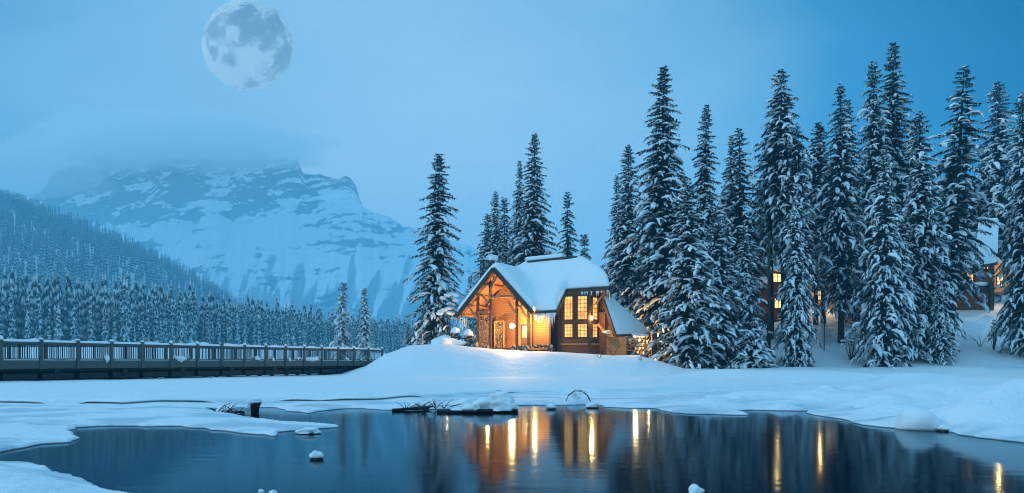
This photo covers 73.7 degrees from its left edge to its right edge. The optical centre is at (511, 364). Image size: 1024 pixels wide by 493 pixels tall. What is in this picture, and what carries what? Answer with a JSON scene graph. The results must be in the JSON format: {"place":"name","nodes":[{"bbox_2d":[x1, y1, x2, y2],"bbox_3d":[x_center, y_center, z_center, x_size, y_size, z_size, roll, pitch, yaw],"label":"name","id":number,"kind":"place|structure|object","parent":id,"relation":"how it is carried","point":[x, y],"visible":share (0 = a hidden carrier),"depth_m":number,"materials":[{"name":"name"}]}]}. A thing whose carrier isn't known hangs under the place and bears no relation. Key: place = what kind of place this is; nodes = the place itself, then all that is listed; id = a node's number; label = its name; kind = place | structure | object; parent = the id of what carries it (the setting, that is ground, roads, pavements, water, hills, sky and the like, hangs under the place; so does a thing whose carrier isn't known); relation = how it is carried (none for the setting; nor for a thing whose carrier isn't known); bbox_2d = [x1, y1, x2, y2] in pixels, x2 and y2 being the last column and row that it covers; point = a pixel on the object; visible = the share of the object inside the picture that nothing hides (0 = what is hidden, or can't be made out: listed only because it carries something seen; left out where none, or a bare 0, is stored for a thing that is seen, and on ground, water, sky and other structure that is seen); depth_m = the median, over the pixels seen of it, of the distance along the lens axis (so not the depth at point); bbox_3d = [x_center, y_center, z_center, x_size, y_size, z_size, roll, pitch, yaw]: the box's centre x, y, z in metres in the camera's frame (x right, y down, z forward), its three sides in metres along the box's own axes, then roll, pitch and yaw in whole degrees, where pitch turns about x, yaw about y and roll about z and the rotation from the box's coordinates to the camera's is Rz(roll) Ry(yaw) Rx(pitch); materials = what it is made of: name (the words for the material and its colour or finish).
{"place":"outdoors","nodes":[
{"label":"outdoors","id":0,"kind":"place"},
{"bbox_2d":[202,0,293,90],"bbox_3d":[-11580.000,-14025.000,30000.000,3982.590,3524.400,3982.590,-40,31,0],"label":"moon","id":1,"kind":"object","parent":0,"point":[247,45],"visible":1,"depth_m":28662.92,"materials":[{"name":"stone"}]},
{"bbox_2d":[11,146,670,354],"bbox_3d":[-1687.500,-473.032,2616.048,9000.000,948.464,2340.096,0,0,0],"label":"mountain","id":2,"kind":"structure","parent":0,"point":[239,224],"depth_m":2663.12,"materials":[{"name":"snow"}]},
{"bbox_2d":[0,405,1023,492],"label":"pond water","id":3,"kind":"structure","parent":0,"point":[558,449],"depth_m":9.05,"materials":[{"name":"liquid"}]},
{"bbox_2d":[205,403,248,413],"bbox_3d":[-7.063,1.058,16.779,1.737,0.305,0.668,0,0,27],"label":"snowy log","id":4,"kind":"object","parent":3,"relation":"on","point":[230,409],"visible":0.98,"depth_m":16.84,"materials":[{"name":"snow"}]},
{"bbox_2d":[244,398,262,413],"bbox_3d":[-6.385,1.061,16.887,0.423,0.484,0.339,0,0,0],"label":"tree stump","id":5,"kind":"object","parent":3,"relation":"in","point":[254,405],"visible":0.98,"depth_m":16.81,"materials":[{"name":"black wood"}]},
{"bbox_2d":[295,427,320,434],"bbox_3d":[-3.573,1.174,11.945,0.464,0.168,0.377,0,0,0],"label":"snow capped stone","id":6,"kind":"object","parent":3,"relation":"in","point":[310,430],"visible":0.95,"depth_m":11.83,"materials":[{"name":"grey"}]},
{"bbox_2d":[309,450,323,459],"bbox_3d":[-2.494,1.173,8.700,0.196,0.172,0.160,0,0,0],"label":"snow capped stone","id":7,"kind":"object","parent":3,"relation":"in","point":[316,455],"visible":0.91,"depth_m":8.64,"materials":[{"name":"grey"}]},
{"bbox_2d":[392,398,451,410],"bbox_3d":[-2.150,1.054,18.570,1.232,0.312,2.405,0,0,19],"label":"snowy log","id":8,"kind":"object","parent":3,"relation":"on","point":[426,404],"visible":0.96,"depth_m":18.24,"materials":[{"name":"snow"}]},
{"bbox_2d":[436,397,519,412],"bbox_3d":[-0.726,1.028,17.243,2.227,0.414,0.940,0,0,-26],"label":"snowy log","id":9,"kind":"object","parent":3,"relation":"on","point":[486,405],"visible":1,"depth_m":17.09,"materials":[{"name":"snow"}]},
{"bbox_2d":[450,392,515,406],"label":"snow","id":10,"kind":"structure","parent":9,"relation":"on","point":[504,396],"depth_m":19.19,"materials":[{"name":"snow"}]},
{"bbox_2d":[566,389,590,401],"bbox_3d":[2.042,0.971,21.061,0.789,0.453,0.261,0,0,0],"label":"arched branch","id":11,"kind":"object","parent":3,"relation":"on","point":[575,399],"visible":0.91,"depth_m":20.99,"materials":[{"name":"grey plant"}]},
{"bbox_2d":[688,484,704,492],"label":"snow capped stone","id":12,"kind":"object","parent":3,"relation":"in","point":[693,488],"visible":1,"depth_m":6.24,"materials":[{"name":"grey"}]},
{"bbox_2d":[894,408,940,430],"bbox_3d":[7.598,1.119,12.760,0.790,0.613,0.689,0,0,0],"label":"snow capped stone","id":13,"kind":"object","parent":3,"relation":"in","point":[916,419],"visible":0.88,"depth_m":12.53,"materials":[{"name":"grey"}]},
{"bbox_2d":[0,205,1023,492],"bbox_3d":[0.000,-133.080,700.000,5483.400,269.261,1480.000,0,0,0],"label":"snow ground","id":14,"kind":"structure","parent":0,"point":[976,389],"depth_m":25.74,"materials":[{"name":"snow"}]},
{"bbox_2d":[6,280,17,346],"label":"lakeshore spruce","id":15,"kind":"object","parent":14,"relation":"on","point":[11,331],"visible":0.84,"depth_m":172.44,"materials":[{"name":"plant"}]},
{"bbox_2d":[23,288,32,346],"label":"lakeshore spruce","id":16,"kind":"object","parent":14,"relation":"on","point":[28,334],"visible":0.83,"depth_m":175.02,"materials":[{"name":"plant"}]},
{"bbox_2d":[33,275,43,346],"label":"lakeshore spruce","id":17,"kind":"object","parent":14,"relation":"on","point":[38,323],"visible":0.86,"depth_m":176.09,"materials":[{"name":"plant"}]},
{"bbox_2d":[45,303,51,346],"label":"lakeshore spruce","id":18,"kind":"object","parent":14,"relation":"on","point":[48,334],"visible":0.83,"depth_m":177.66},
{"bbox_2d":[53,293,64,346],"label":"lakeshore spruce","id":19,"kind":"object","parent":14,"relation":"on","point":[57,332],"visible":0.85,"depth_m":178.76,"materials":[{"name":"plant"}]},
{"bbox_2d":[68,290,79,346],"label":"lakeshore spruce","id":20,"kind":"object","parent":14,"relation":"on","point":[73,327],"visible":0.82,"depth_m":181.69,"materials":[{"name":"plant"}]},
{"bbox_2d":[85,286,95,346],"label":"lakeshore spruce","id":21,"kind":"object","parent":14,"relation":"on","point":[90,328],"visible":0.89,"depth_m":184.87,"materials":[{"name":"plant"}]},
{"bbox_2d":[100,289,110,341],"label":"lakeshore spruce","id":22,"kind":"object","parent":14,"relation":"on","point":[105,334],"visible":0.88,"depth_m":185.61,"materials":[{"name":"plant"}]},
{"bbox_2d":[111,303,117,341],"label":"lakeshore spruce","id":23,"kind":"object","parent":14,"relation":"on","point":[114,335],"visible":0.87,"depth_m":187.13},
{"bbox_2d":[117,285,121,341],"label":"lakeshore spruce","id":24,"kind":"object","parent":14,"relation":"on","point":[119,310],"visible":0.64,"depth_m":189.99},
{"bbox_2d":[118,277,130,341],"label":"lakeshore spruce","id":25,"kind":"object","parent":14,"relation":"on","point":[124,332],"visible":0.93,"depth_m":188.70,"materials":[{"name":"plant"}]},
{"bbox_2d":[126,270,132,341],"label":"lakeshore spruce","id":26,"kind":"object","parent":14,"relation":"on","point":[129,313],"visible":0.49,"depth_m":191.72,"materials":[{"name":"plant"}]},
{"bbox_2d":[139,294,146,342],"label":"lakeshore spruce","id":27,"kind":"object","parent":14,"relation":"on","point":[142,328],"visible":0.8,"depth_m":195.84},
{"bbox_2d":[144,297,150,341],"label":"lakeshore spruce","id":28,"kind":"object","parent":14,"relation":"on","point":[147,322],"visible":0.77,"depth_m":198.85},
{"bbox_2d":[151,283,159,342],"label":"lakeshore spruce","id":29,"kind":"object","parent":14,"relation":"on","point":[155,332],"visible":0.89,"depth_m":201.51,"materials":[{"name":"plant"}]},
{"bbox_2d":[167,282,175,342],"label":"lakeshore spruce","id":30,"kind":"object","parent":14,"relation":"on","point":[171,326],"visible":0.84,"depth_m":210.54,"materials":[{"name":"plant"}]},
{"bbox_2d":[174,283,184,342],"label":"lakeshore spruce","id":31,"kind":"object","parent":14,"relation":"on","point":[179,329],"visible":0.85,"depth_m":213.08,"materials":[{"name":"plant"}]},
{"bbox_2d":[182,297,188,343],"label":"lakeshore spruce","id":32,"kind":"object","parent":14,"relation":"on","point":[185,337],"visible":0.65,"depth_m":215.98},
{"bbox_2d":[0,335,382,379],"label":"footbridge","id":33,"kind":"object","parent":14,"relation":"on","point":[103,365],"visible":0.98,"depth_m":42.54,"materials":[{"name":"brown wood"}]},
{"bbox_2d":[186,276,197,342],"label":"lakeshore spruce","id":34,"kind":"object","parent":14,"relation":"on","point":[191,332],"visible":0.78,"depth_m":219.13,"materials":[{"name":"plant"}]},
{"bbox_2d":[192,283,197,342],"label":"lakeshore spruce","id":35,"kind":"object","parent":14,"relation":"on","point":[194,313],"visible":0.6,"depth_m":223.93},
{"bbox_2d":[0,188,413,346],"bbox_3d":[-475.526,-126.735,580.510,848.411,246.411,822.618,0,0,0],"label":"forest","id":36,"kind":"object","parent":14,"relation":"on","point":[26,211],"visible":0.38,"depth_m":621.35,"materials":[{"name":"plant"}]},
{"bbox_2d":[204,301,210,343],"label":"lakeshore spruce","id":37,"kind":"object","parent":14,"relation":"on","point":[207,334],"visible":0.79,"depth_m":227.51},
{"bbox_2d":[209,302,214,343],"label":"lakeshore spruce","id":38,"kind":"object","parent":14,"relation":"on","point":[212,333],"visible":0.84,"depth_m":230.13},
{"bbox_2d":[215,303,221,344],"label":"lakeshore spruce","id":39,"kind":"object","parent":14,"relation":"on","point":[218,330],"visible":0.84,"depth_m":231.57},
{"bbox_2d":[225,305,230,343],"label":"lakeshore spruce","id":40,"kind":"object","parent":14,"relation":"on","point":[228,337],"visible":0.82,"depth_m":234.85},
{"bbox_2d":[233,303,241,344],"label":"lakeshore spruce","id":41,"kind":"object","parent":14,"relation":"on","point":[236,338],"visible":0.84,"depth_m":238.15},
{"bbox_2d":[240,299,247,343],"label":"lakeshore spruce","id":42,"kind":"object","parent":14,"relation":"on","point":[244,331],"visible":0.81,"depth_m":241.01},
{"bbox_2d":[250,309,256,344],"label":"lakeshore spruce","id":43,"kind":"object","parent":14,"relation":"on","point":[253,335],"visible":0.88,"depth_m":244.82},
{"bbox_2d":[255,297,262,344],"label":"lakeshore spruce","id":44,"kind":"object","parent":14,"relation":"on","point":[258,330],"visible":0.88,"depth_m":246.76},
{"bbox_2d":[262,305,269,345],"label":"lakeshore spruce","id":45,"kind":"object","parent":14,"relation":"on","point":[265,336],"visible":0.86,"depth_m":249.55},
{"bbox_2d":[275,294,279,345],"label":"lakeshore spruce","id":46,"kind":"object","parent":14,"relation":"on","point":[277,327],"visible":0.73,"depth_m":256.41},
{"bbox_2d":[283,301,290,345],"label":"lakeshore spruce","id":47,"kind":"object","parent":14,"relation":"on","point":[286,336],"visible":0.88,"depth_m":258.25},
{"bbox_2d":[289,298,296,345],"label":"lakeshore spruce","id":48,"kind":"object","parent":14,"relation":"on","point":[292,332],"visible":0.84,"depth_m":261.36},
{"bbox_2d":[0,390,590,403],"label":"snow ledge","id":49,"kind":"object","parent":14,"relation":"on","point":[45,401],"visible":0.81,"depth_m":19.75,"materials":[{"name":"snow"}]},
{"bbox_2d":[308,303,313,345],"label":"lakeshore spruce","id":50,"kind":"object","parent":14,"relation":"on","point":[311,333],"visible":0.81,"depth_m":272.24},
{"bbox_2d":[329,282,351,358],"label":"spruce tree","id":51,"kind":"object","parent":14,"relation":"on","point":[341,336],"visible":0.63,"depth_m":71.90,"materials":[{"name":"green plant"}]},
{"bbox_2d":[356,288,374,358],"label":"spruce tree","id":52,"kind":"object","parent":14,"relation":"on","point":[366,340],"visible":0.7,"depth_m":71.80,"materials":[{"name":"green plant"}]},
{"bbox_2d":[402,326,413,347],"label":"spruce tree","id":53,"kind":"object","parent":14,"relation":"on","point":[407,340],"visible":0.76,"depth_m":69.92,"materials":[{"name":"green plant"}]},
{"bbox_2d":[403,154,467,344],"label":"spruce tree","id":54,"kind":"object","parent":14,"relation":"on","point":[436,258],"visible":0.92,"depth_m":65.51,"materials":[{"name":"green plant"}]},
{"bbox_2d":[435,292,459,335],"bbox_3d":[-6.165,-4.221,64.042,2.320,5.273,3.271,0,0,-14],"label":"bare shrub","id":55,"kind":"object","parent":14,"relation":"on","point":[449,311],"visible":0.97,"depth_m":63.17,"materials":[{"name":"grey plant"}]},
{"bbox_2d":[431,335,466,345],"bbox_3d":[-5.419,-1.747,58.436,3.146,1.669,2.289,0,0,0],"label":"snow heap","id":56,"kind":"object","parent":14,"relation":"on","point":[444,339],"visible":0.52,"depth_m":57.81,"materials":[{"name":"snow"}]},
{"bbox_2d":[461,275,475,340],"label":"spruce tree","id":57,"kind":"object","parent":14,"relation":"on","point":[469,326],"visible":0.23,"depth_m":89.96,"materials":[{"name":"green plant"}]},
{"bbox_2d":[465,213,492,340],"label":"spruce tree","id":58,"kind":"object","parent":14,"relation":"on","point":[485,243],"visible":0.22,"depth_m":79.78,"materials":[{"name":"green plant"}]},
{"bbox_2d":[472,191,506,331],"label":"spruce tree","id":59,"kind":"object","parent":14,"relation":"on","point":[492,243],"visible":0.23,"depth_m":79.46,"materials":[{"name":"green plant"}]},
{"bbox_2d":[496,197,512,263],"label":"spruce tree","id":60,"kind":"object","parent":14,"relation":"on","point":[504,217],"visible":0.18,"depth_m":85.69,"materials":[{"name":"green plant"}]},
{"bbox_2d":[504,161,528,263],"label":"spruce tree","id":61,"kind":"object","parent":14,"relation":"on","point":[514,231],"visible":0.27,"depth_m":80.90,"materials":[{"name":"green plant"}]},
{"bbox_2d":[508,133,560,266],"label":"spruce tree","id":62,"kind":"object","parent":14,"relation":"on","point":[533,238],"visible":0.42,"depth_m":79.18,"materials":[{"name":"green plant"}]},
{"bbox_2d":[455,253,648,354],"bbox_3d":[3.054,-5.427,59.376,16.277,10.054,7.815,0,0,30],"label":"cabin","id":63,"kind":"object","parent":14,"relation":"on","point":[551,302],"visible":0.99,"depth_m":56.93,"materials":[{"name":"brown wood"}]},
{"bbox_2d":[521,324,530,344],"bbox_3d":[1.191,-2.475,59.447,0.950,2.150,0.075,0,0,30],"label":"door","id":64,"kind":"structure","parent":63,"relation":"in","point":[523,326],"depth_m":59.47,"materials":[{"name":"yellow glass"}]},
{"bbox_2d":[563,295,574,320],"bbox_3d":[4.665,-4.690,56.274,0.994,2.090,0.110,0,0,20],"label":"window","id":65,"kind":"structure","parent":63,"relation":"in","point":[568,305],"depth_m":56.26,"materials":[{"name":"yellow"}]},
{"bbox_2d":[563,323,574,337],"bbox_3d":[4.665,-2.825,56.274,0.994,1.260,0.110,0,0,20],"label":"window","id":66,"kind":"structure","parent":63,"relation":"in","point":[568,328],"depth_m":56.29,"materials":[{"name":"yellow"}]},
{"bbox_2d":[576,295,587,320],"bbox_3d":[5.765,-4.690,55.865,1.071,2.090,0.110,0,0,20],"label":"window","id":67,"kind":"structure","parent":63,"relation":"in","point":[582,300],"depth_m":55.88,"materials":[{"name":"yellow"}]},
{"bbox_2d":[576,323,587,337],"bbox_3d":[5.765,-2.825,55.865,1.071,1.260,0.110,0,0,20],"label":"window","id":68,"kind":"structure","parent":63,"relation":"in","point":[582,328],"depth_m":55.88,"materials":[{"name":"yellow"}]},
{"bbox_2d":[591,296,598,320],"bbox_3d":[6.828,-4.650,56.255,0.110,2.010,1.097,0,0,37],"label":"window","id":69,"kind":"structure","parent":63,"relation":"in","point":[594,308],"depth_m":56.23,"materials":[{"name":"yellow"}]},
{"bbox_2d":[623,332,648,352],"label":"stacked firewood","id":70,"kind":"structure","parent":63,"relation":"attached to","point":[641,338],"depth_m":56.63,"materials":[{"name":"wood"}]},
{"bbox_2d":[556,192,580,256],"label":"spruce tree","id":71,"kind":"object","parent":14,"relation":"on","point":[568,247],"visible":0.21,"depth_m":84.04,"materials":[{"name":"green plant"}]},
{"bbox_2d":[580,234,591,259],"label":"spruce tree","id":72,"kind":"object","parent":14,"relation":"on","point":[585,254],"visible":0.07,"depth_m":79.76,"materials":[{"name":"green plant"}]},
{"bbox_2d":[601,175,625,305],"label":"spruce tree","id":73,"kind":"object","parent":14,"relation":"on","point":[615,207],"visible":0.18,"depth_m":74.11,"materials":[{"name":"green plant"}]},
{"bbox_2d":[601,145,650,355],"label":"spruce tree","id":74,"kind":"object","parent":14,"relation":"on","point":[625,209],"visible":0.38,"depth_m":71.78,"materials":[{"name":"green plant"}]},
{"bbox_2d":[637,330,657,355],"bbox_3d":[11.292,-1.815,57.637,1.771,2.148,1.878,0,0,0],"label":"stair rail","id":75,"kind":"object","parent":14,"relation":"on","point":[654,346],"visible":0.65,"depth_m":56.79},
{"bbox_2d":[614,65,704,361],"bbox_3d":[13.621,-13.188,61.863,8.354,27.290,8.605,1,2,25],"label":"spruce tree","id":76,"kind":"object","parent":14,"relation":"on","point":[660,179],"visible":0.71,"depth_m":61.06,"materials":[{"name":"green plant"}]},
{"bbox_2d":[645,181,741,368],"bbox_3d":[14.387,-6.094,55.066,7.702,17.462,7.822,-1,-1,16],"label":"spruce tree","id":77,"kind":"object","parent":14,"relation":"on","point":[688,336],"visible":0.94,"depth_m":54.40,"materials":[{"name":"green plant"}]},
{"bbox_2d":[682,104,736,308],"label":"spruce tree","id":78,"kind":"object","parent":14,"relation":"on","point":[706,207],"visible":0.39,"depth_m":61.45,"materials":[{"name":"green plant"}]},
{"bbox_2d":[673,206,755,368],"bbox_3d":[16.872,-5.664,56.157,6.883,14.656,7.320,0,0,35],"label":"spruce tree","id":79,"kind":"object","parent":14,"relation":"on","point":[718,250],"visible":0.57,"depth_m":55.16,"materials":[{"name":"green plant"}]},
{"bbox_2d":[717,135,749,292],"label":"spruce tree","id":80,"kind":"object","parent":14,"relation":"on","point":[731,147],"visible":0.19,"depth_m":67.54,"materials":[{"name":"green plant"}]},
{"bbox_2d":[711,128,776,322],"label":"spruce tree","id":81,"kind":"object","parent":14,"relation":"on","point":[741,220],"visible":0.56,"depth_m":65.41,"materials":[{"name":"green plant"}]},
{"bbox_2d":[726,226,776,365],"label":"spruce tree","id":82,"kind":"object","parent":14,"relation":"on","point":[746,315],"visible":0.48,"depth_m":56.48,"materials":[{"name":"green plant"}]},
{"bbox_2d":[726,321,778,368],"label":"spruce tree","id":83,"kind":"object","parent":14,"relation":"on","point":[755,357],"visible":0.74,"depth_m":53.32,"materials":[{"name":"green plant"}]},
{"bbox_2d":[751,123,780,338],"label":"spruce tree","id":84,"kind":"object","parent":14,"relation":"on","point":[764,231],"visible":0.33,"depth_m":65.55,"materials":[{"name":"green plant"}]},
{"bbox_2d":[748,251,787,322],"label":"lodge","id":85,"kind":"structure","parent":14,"relation":"on","point":[777,283],"depth_m":75.00,"materials":[{"name":"brown"}]},
{"bbox_2d":[767,235,770,363],"bbox_3d":[21.062,-5.195,56.003,0.328,10.892,0.314,0,0,-22],"label":"dead trunk","id":86,"kind":"object","parent":14,"relation":"on","point":[768,294],"visible":0.79,"depth_m":55.90,"materials":[{"name":"brown wood"}]},
{"bbox_2d":[744,69,820,341],"bbox_3d":[25.273,-14.632,64.089,6.502,26.130,6.388,-1,0,9],"label":"spruce tree","id":87,"kind":"object","parent":14,"relation":"on","point":[776,130],"visible":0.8,"depth_m":63.60,"materials":[{"name":"green plant"}]},
{"bbox_2d":[773,196,822,366],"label":"spruce tree","id":88,"kind":"object","parent":14,"relation":"on","point":[792,323],"visible":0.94,"depth_m":54.57,"materials":[{"name":"green plant"}]},
{"bbox_2d":[771,123,833,332],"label":"spruce tree","id":89,"kind":"object","parent":14,"relation":"on","point":[812,231],"visible":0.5,"depth_m":62.28,"materials":[{"name":"green plant"}]},
{"bbox_2d":[804,122,833,324],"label":"spruce tree","id":90,"kind":"object","parent":14,"relation":"on","point":[816,168],"visible":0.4,"depth_m":69.64,"materials":[{"name":"green plant"}]},
{"bbox_2d":[809,83,876,342],"bbox_3d":[30.198,-13.599,62.694,6.086,24.259,6.204,-1,1,-13],"label":"spruce tree","id":91,"kind":"object","parent":14,"relation":"on","point":[839,238],"visible":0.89,"depth_m":62.31,"materials":[{"name":"green plant"}]},
{"bbox_2d":[829,100,865,322],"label":"spruce tree","id":92,"kind":"object","parent":14,"relation":"on","point":[848,107],"visible":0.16,"depth_m":71.71,"materials":[{"name":"green plant"}]},
{"bbox_2d":[839,330,861,359],"bbox_3d":[28.231,-1.715,56.955,1.706,2.863,1.471,0,0,0],"label":"bare shrub","id":93,"kind":"object","parent":14,"relation":"on","point":[853,344],"visible":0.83,"depth_m":56.94,"materials":[{"name":"grey plant"}]},
{"bbox_2d":[844,61,904,337],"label":"spruce tree","id":94,"kind":"object","parent":14,"relation":"on","point":[874,137],"visible":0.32,"depth_m":65.86,"materials":[{"name":"green plant"}]},
{"bbox_2d":[844,149,923,367],"bbox_3d":[29.933,-7.264,55.006,5.612,20.232,5.526,0,1,-16],"label":"spruce tree","id":95,"kind":"object","parent":14,"relation":"on","point":[881,314],"visible":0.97,"depth_m":54.35,"materials":[{"name":"green plant"}]},
{"bbox_2d":[856,42,928,286],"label":"spruce tree","id":96,"kind":"object","parent":14,"relation":"on","point":[896,133],"visible":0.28,"depth_m":67.31,"materials":[{"name":"green plant"}]},
{"bbox_2d":[872,207,933,363],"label":"spruce tree","id":97,"kind":"object","parent":14,"relation":"on","point":[911,285],"visible":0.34,"depth_m":56.38,"materials":[{"name":"green plant"}]},
{"bbox_2d":[901,118,940,306],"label":"spruce tree","id":98,"kind":"object","parent":14,"relation":"on","point":[910,134],"visible":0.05,"depth_m":76.11,"materials":[{"name":"green plant"}]},
{"bbox_2d":[892,111,966,363],"bbox_3d":[34.740,-10.664,57.877,6.241,21.636,5.952,-1,0,2],"label":"spruce tree","id":99,"kind":"object","parent":14,"relation":"on","point":[923,221],"visible":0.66,"depth_m":57.16,"materials":[{"name":"green plant"}]},
{"bbox_2d":[922,271,958,365],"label":"spruce tree","id":100,"kind":"object","parent":14,"relation":"on","point":[938,324],"visible":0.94,"depth_m":55.67,"materials":[{"name":"green plant"}]},
{"bbox_2d":[923,66,1005,349],"bbox_3d":[39.033,-13.411,59.720,7.076,25.451,7.093,2,1,0],"label":"spruce tree","id":101,"kind":"object","parent":14,"relation":"on","point":[956,190],"visible":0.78,"depth_m":59.24,"materials":[{"name":"green plant"}]},
{"bbox_2d":[934,218,1012,309],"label":"lodge","id":102,"kind":"structure","parent":14,"relation":"on","point":[986,285],"depth_m":76.89,"materials":[{"name":"brown"}]},
{"bbox_2d":[966,151,1010,231],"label":"spruce tree","id":103,"kind":"object","parent":14,"relation":"on","point":[979,166],"visible":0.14,"depth_m":87.13,"materials":[{"name":"green plant"}]},
{"bbox_2d":[968,81,1022,295],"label":"spruce tree","id":104,"kind":"object","parent":14,"relation":"on","point":[997,156],"visible":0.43,"depth_m":85.56,"materials":[{"name":"green plant"}]},
{"bbox_2d":[987,91,1023,358],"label":"spruce tree","id":105,"kind":"object","parent":14,"relation":"on","point":[1012,327],"visible":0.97,"depth_m":58.08,"materials":[{"name":"green plant"}]},
{"bbox_2d":[0,0,1023,287],"label":"sky","id":106,"kind":"structure","parent":0,"point":[369,93],"materials":[{"name":"blue"}]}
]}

